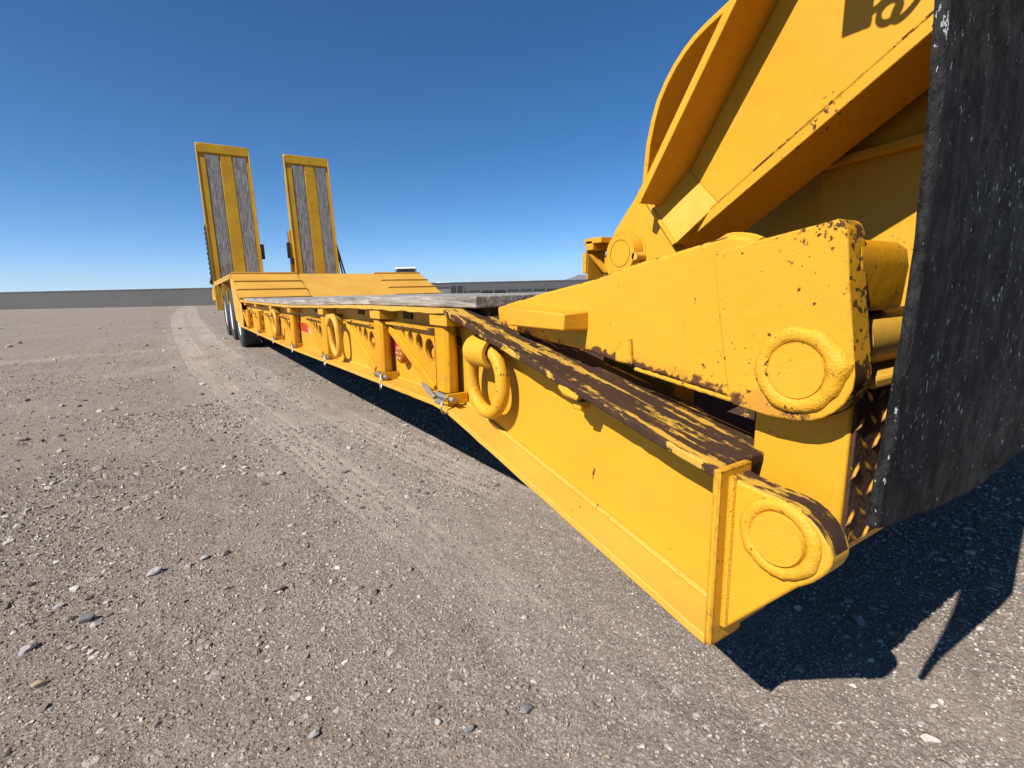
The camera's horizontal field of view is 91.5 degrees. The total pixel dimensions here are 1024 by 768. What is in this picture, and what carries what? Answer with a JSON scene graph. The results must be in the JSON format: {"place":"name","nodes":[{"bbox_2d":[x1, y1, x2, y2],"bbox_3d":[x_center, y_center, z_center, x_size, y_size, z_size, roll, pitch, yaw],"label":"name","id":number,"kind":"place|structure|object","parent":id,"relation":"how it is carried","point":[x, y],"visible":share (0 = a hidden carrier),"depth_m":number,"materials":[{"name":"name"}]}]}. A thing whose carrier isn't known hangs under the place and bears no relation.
{"place":"outdoors","nodes":[
{"label":"outdoors","id":0,"kind":"place"},
{"bbox_2d":[0,0,728,291],"label":"sky","id":1,"kind":"structure","parent":0,"point":[460,140],"materials":[{"name":"blue"}]},
{"bbox_2d":[395,267,416,271],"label":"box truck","id":2,"kind":"object","parent":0,"point":[405,269],"visible":0.1,"depth_m":48.74,"materials":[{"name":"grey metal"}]},
{"bbox_2d":[436,287,449,293],"bbox_3d":[-5.536,-7.194,39.930,1.520,1.060,0.960,-2,11,-3],"label":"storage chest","id":3,"kind":"object","parent":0,"point":[445,290],"visible":0.24,"depth_m":39.43,"materials":[{"name":"grey metal"}]},
{"bbox_2d":[0,305,1023,767],"bbox_3d":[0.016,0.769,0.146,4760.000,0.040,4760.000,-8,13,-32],"label":"ground","id":4,"kind":"structure","parent":0,"point":[34,331],"depth_m":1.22,"materials":[{"name":"grey gravel"}]},
{"bbox_2d":[0,602,11,609],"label":"stone","id":5,"kind":"object","parent":4,"relation":"on","point":[7,605],"visible":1,"depth_m":1.29,"materials":[{"name":"grey stone"}]},
{"bbox_2d":[3,750,11,757],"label":"stone","id":6,"kind":"object","parent":4,"relation":"on","point":[7,753],"visible":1,"depth_m":0.87,"materials":[{"name":"grey stone"}]},
{"bbox_2d":[14,437,28,440],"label":"stone","id":7,"kind":"object","parent":4,"relation":"on","point":[21,438],"visible":1,"depth_m":2.80,"materials":[{"name":"grey stone"}]},
{"bbox_2d":[18,641,36,655],"bbox_3d":[-1.094,0.597,1.129,0.024,0.014,0.042,-8,13,7],"label":"stone","id":8,"kind":"object","parent":4,"relation":"on","point":[25,649],"visible":1,"depth_m":1.12,"materials":[{"name":"white stone"}]},
{"bbox_2d":[31,679,48,687],"bbox_3d":[-0.970,0.616,1.025,0.027,0.012,0.026,4,0,-31],"label":"stone","id":9,"kind":"object","parent":4,"relation":"on","point":[38,683],"visible":1,"depth_m":1.02,"materials":[{"name":"beige stone"}]},
{"bbox_2d":[37,702,48,713],"bbox_3d":[-0.907,0.627,0.964,0.016,0.009,0.025,-2,11,-3],"label":"stone","id":10,"kind":"object","parent":4,"relation":"on","point":[42,708],"visible":1,"depth_m":0.96,"materials":[{"name":"grey stone"}]},
{"bbox_2d":[52,602,63,609],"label":"stone","id":11,"kind":"object","parent":4,"relation":"on","point":[59,605],"visible":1,"depth_m":1.29,"materials":[{"name":"grey stone"}]},
{"bbox_2d":[77,613,95,623],"bbox_3d":[-1.055,0.582,1.239,0.035,0.026,0.024,-6,12,-26],"label":"stone","id":12,"kind":"object","parent":4,"relation":"on","point":[85,618],"visible":1,"depth_m":1.23,"materials":[{"name":"grey stone"}]},
{"bbox_2d":[88,655,98,659],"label":"stone","id":13,"kind":"object","parent":4,"relation":"on","point":[92,657],"visible":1,"depth_m":1.10,"materials":[{"name":"white stone"}]},
{"bbox_2d":[89,622,101,627],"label":"stone","id":14,"kind":"object","parent":4,"relation":"on","point":[92,624],"visible":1,"depth_m":1.22,"materials":[{"name":"white stone"}]},
{"bbox_2d":[92,465,104,470],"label":"stone","id":15,"kind":"object","parent":4,"relation":"on","point":[98,467],"visible":0.94,"depth_m":2.31,"materials":[{"name":"grey stone"}]},
{"bbox_2d":[96,727,106,733],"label":"stone","id":16,"kind":"object","parent":4,"relation":"on","point":[101,730],"visible":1,"depth_m":0.92,"materials":[{"name":"white stone"}]},
{"bbox_2d":[103,652,112,658],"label":"stone","id":17,"kind":"object","parent":4,"relation":"on","point":[107,655],"visible":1,"depth_m":1.10,"materials":[{"name":"white stone"}]},
{"bbox_2d":[123,505,135,510],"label":"stone","id":18,"kind":"object","parent":4,"relation":"on","point":[130,507],"visible":0.98,"depth_m":1.88,"materials":[{"name":"grey stone"}]},
{"bbox_2d":[147,566,162,575],"bbox_3d":[-1.030,0.540,1.439,0.029,0.016,0.041,12,23,28],"label":"stone","id":19,"kind":"object","parent":4,"relation":"on","point":[155,570],"visible":1,"depth_m":1.43,"materials":[{"name":"grey stone"}]},
{"bbox_2d":[152,720,161,728],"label":"stone","id":20,"kind":"object","parent":4,"relation":"on","point":[157,723],"visible":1,"depth_m":0.93,"materials":[{"name":"grey stone"}]},
{"bbox_2d":[197,637,208,644],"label":"stone","id":21,"kind":"object","parent":4,"relation":"on","point":[201,640],"visible":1,"depth_m":1.14,"materials":[{"name":"beige stone"}]},
{"bbox_2d":[200,554,208,560],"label":"stone","id":22,"kind":"object","parent":4,"relation":"on","point":[205,557],"visible":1,"depth_m":1.51,"materials":[{"name":"grey stone"}]},
{"bbox_2d":[204,642,211,649],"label":"stone","id":23,"kind":"object","parent":4,"relation":"on","point":[208,645],"visible":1,"depth_m":1.13,"materials":[{"name":"beige stone"}]},
{"bbox_2d":[216,676,222,681],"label":"stone","id":24,"kind":"object","parent":4,"relation":"on","point":[219,678],"visible":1,"depth_m":1.03,"materials":[{"name":"grey stone"}]},
{"bbox_2d":[221,549,230,556],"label":"stone","id":25,"kind":"object","parent":4,"relation":"on","point":[226,552],"visible":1,"depth_m":1.54,"materials":[{"name":"grey stone"}]},
{"bbox_2d":[246,720,252,726],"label":"stone","id":26,"kind":"object","parent":4,"relation":"on","point":[249,723],"visible":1,"depth_m":0.92,"materials":[{"name":"beige stone"}]},
{"bbox_2d":[257,472,266,476],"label":"stone","id":27,"kind":"object","parent":4,"relation":"on","point":[262,474],"visible":0.82,"depth_m":2.21,"materials":[{"name":"beige stone"}]},
{"bbox_2d":[257,481,267,484],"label":"stone","id":28,"kind":"object","parent":4,"relation":"on","point":[262,482],"visible":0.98,"depth_m":2.11,"materials":[{"name":"grey stone"}]},
{"bbox_2d":[267,745,276,751],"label":"stone","id":29,"kind":"object","parent":4,"relation":"on","point":[272,748],"visible":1,"depth_m":0.87,"materials":[{"name":"beige stone"}]},
{"bbox_2d":[272,585,285,591],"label":"stone","id":30,"kind":"object","parent":4,"relation":"on","point":[278,588],"visible":1,"depth_m":1.33,"materials":[{"name":"beige stone"}]},
{"bbox_2d":[276,470,285,474],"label":"stone","id":31,"kind":"object","parent":4,"relation":"on","point":[280,472],"visible":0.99,"depth_m":2.22,"materials":[{"name":"beige stone"}]},
{"bbox_2d":[0,279,591,309],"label":"boundary wall","id":32,"kind":"structure","parent":4,"relation":"on","point":[110,298],"depth_m":41.63,"materials":[{"name":"grey concrete"}]},
{"bbox_2d":[307,579,314,584],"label":"stone","id":33,"kind":"object","parent":4,"relation":"on","point":[311,582],"visible":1,"depth_m":1.36,"materials":[{"name":"beige stone"}]},
{"bbox_2d":[308,730,319,738],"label":"stone","id":34,"kind":"object","parent":4,"relation":"on","point":[313,734],"visible":1,"depth_m":0.89,"materials":[{"name":"white stone"}]},
{"bbox_2d":[351,585,363,591],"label":"stone","id":35,"kind":"object","parent":4,"relation":"on","point":[357,587],"visible":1,"depth_m":1.32,"materials":[{"name":"beige stone"}]},
{"bbox_2d":[368,587,376,595],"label":"stone","id":36,"kind":"object","parent":4,"relation":"on","point":[372,591],"visible":1,"depth_m":1.31,"materials":[{"name":"beige stone"}]},
{"bbox_2d":[383,582,391,587],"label":"stone","id":37,"kind":"object","parent":4,"relation":"on","point":[387,584],"visible":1,"depth_m":1.34,"materials":[{"name":"beige stone"}]},
{"bbox_2d":[386,648,398,654],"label":"stone","id":38,"kind":"object","parent":4,"relation":"on","point":[390,651],"visible":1,"depth_m":1.09,"materials":[{"name":"beige stone"}]},
{"bbox_2d":[435,718,441,724],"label":"stone","id":39,"kind":"object","parent":4,"relation":"on","point":[438,721],"visible":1,"depth_m":0.91,"materials":[{"name":"white stone"}]},
{"bbox_2d":[443,732,449,736],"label":"stone","id":40,"kind":"object","parent":4,"relation":"on","point":[446,734],"visible":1,"depth_m":0.89,"materials":[{"name":"beige stone"}]},
{"bbox_2d":[450,286,463,292],"bbox_3d":[-4.358,-7.249,39.847,1.100,1.150,0.930,-2,11,-3],"label":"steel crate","id":41,"kind":"object","parent":4,"relation":"on","point":[456,289],"visible":0.42,"depth_m":39.36,"materials":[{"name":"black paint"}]},
{"bbox_2d":[464,671,469,677],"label":"stone","id":42,"kind":"object","parent":4,"relation":"on","point":[467,674],"visible":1,"depth_m":1.02,"materials":[{"name":"beige stone"}]},
{"bbox_2d":[464,724,473,732],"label":"stone","id":43,"kind":"object","parent":4,"relation":"on","point":[469,728],"visible":1,"depth_m":0.90,"materials":[{"name":"grey stone"}]},
{"bbox_2d":[501,709,507,715],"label":"stone","id":44,"kind":"object","parent":4,"relation":"on","point":[503,712],"visible":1,"depth_m":0.93,"materials":[{"name":"grey stone"}]},
{"bbox_2d":[464,288,561,292],"bbox_3d":[3.253,-7.155,38.902,13.800,1.000,2.470,-1,11,1],"label":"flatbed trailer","id":45,"kind":"object","parent":4,"relation":"on","point":[506,290],"visible":0.22,"depth_m":37.80,"materials":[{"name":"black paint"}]},
{"bbox_2d":[194,142,848,645],"bbox_3d":[-2.240,-2.718,7.243,3.504,4.322,14.688,-8,13,-32],"label":"lowboy trailer","id":46,"kind":"object","parent":4,"relation":"on","point":[684,516],"visible":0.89,"depth_m":1.14,"materials":[{"name":"yellow paint"}]},
{"bbox_2d":[498,0,933,547],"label":"gooseneck","id":47,"kind":"object","parent":46,"relation":"attached to","point":[757,247],"visible":0.73,"depth_m":0.82,"materials":[{"name":"yellow paint"}]},
{"bbox_2d":[866,0,1023,527],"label":"mud flap","id":48,"kind":"object","parent":47,"relation":"hanging from","point":[954,425],"visible":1,"depth_m":0.52,"materials":[{"name":"black rubber"}]},
{"bbox_2d":[520,703,532,713],"bbox_3d":[0.027,0.608,0.937,0.023,0.011,0.027,10,7,25],"label":"stone","id":49,"kind":"object","parent":4,"relation":"on","point":[526,708],"visible":1,"depth_m":0.93,"materials":[{"name":"grey stone"}]},
{"bbox_2d":[640,743,645,748],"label":"stone","id":50,"kind":"object","parent":4,"relation":"on","point":[643,745],"visible":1,"depth_m":0.86,"materials":[{"name":"white stone"}]},
{"bbox_2d":[773,707,779,714],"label":"stone","id":51,"kind":"object","parent":4,"relation":"on","point":[776,710],"visible":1,"depth_m":0.92,"materials":[{"name":"white stone"}]},
{"bbox_2d":[793,604,801,610],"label":"stone","id":52,"kind":"object","parent":4,"relation":"on","point":[798,607],"visible":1,"depth_m":1.21,"materials":[{"name":"grey stone"}]},
{"bbox_2d":[843,595,852,602],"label":"stone","id":53,"kind":"object","parent":4,"relation":"on","point":[848,599],"visible":1,"depth_m":1.24,"materials":[{"name":"grey stone"}]},
{"bbox_2d":[853,612,865,625],"bbox_3d":[0.815,0.554,1.173,0.018,0.029,0.039,-12,9,11],"label":"stone","id":54,"kind":"object","parent":4,"relation":"on","point":[858,619],"visible":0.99,"depth_m":1.16,"materials":[{"name":"grey stone"}]},
{"bbox_2d":[868,605,876,609],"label":"stone","id":55,"kind":"object","parent":4,"relation":"on","point":[871,607],"visible":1,"depth_m":1.21,"materials":[{"name":"grey stone"}]},
{"bbox_2d":[887,628,893,635],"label":"stone","id":56,"kind":"object","parent":4,"relation":"on","point":[890,631],"visible":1,"depth_m":1.13,"materials":[{"name":"grey stone"}]},
{"bbox_2d":[917,720,925,724],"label":"stone","id":57,"kind":"object","parent":4,"relation":"on","point":[922,722],"visible":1,"depth_m":0.89,"materials":[{"name":"white stone"}]},
{"bbox_2d":[920,733,940,743],"bbox_3d":[0.722,0.614,0.859,0.029,0.019,0.014,8,-2,5],"label":"stone","id":58,"kind":"object","parent":4,"relation":"on","point":[927,738],"visible":1,"depth_m":0.86,"materials":[{"name":"white stone"}]},
{"bbox_2d":[927,715,938,723],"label":"stone","id":59,"kind":"object","parent":4,"relation":"on","point":[933,719],"visible":1,"depth_m":0.90,"materials":[{"name":"beige stone"}]},
{"bbox_2d":[935,639,944,643],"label":"stone","id":60,"kind":"object","parent":4,"relation":"on","point":[940,641],"visible":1,"depth_m":1.09,"materials":[{"name":"grey stone"}]},
{"bbox_2d":[936,514,949,520],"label":"stone","id":61,"kind":"object","parent":4,"relation":"on","point":[942,517],"visible":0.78,"depth_m":1.66,"materials":[{"name":"grey stone"}]},
{"bbox_2d":[955,617,968,622],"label":"stone","id":62,"kind":"object","parent":4,"relation":"on","point":[961,619],"visible":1,"depth_m":1.16,"materials":[{"name":"grey stone"}]},
{"bbox_2d":[984,586,997,590],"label":"stone","id":63,"kind":"object","parent":4,"relation":"on","point":[991,588],"visible":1,"depth_m":1.28,"materials":[{"name":"grey stone"}]},
{"bbox_2d":[566,275,586,279],"bbox_3d":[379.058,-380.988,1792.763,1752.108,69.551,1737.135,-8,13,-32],"label":"hills","id":64,"kind":"structure","parent":0,"point":[579,277],"depth_m":1904.37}
]}

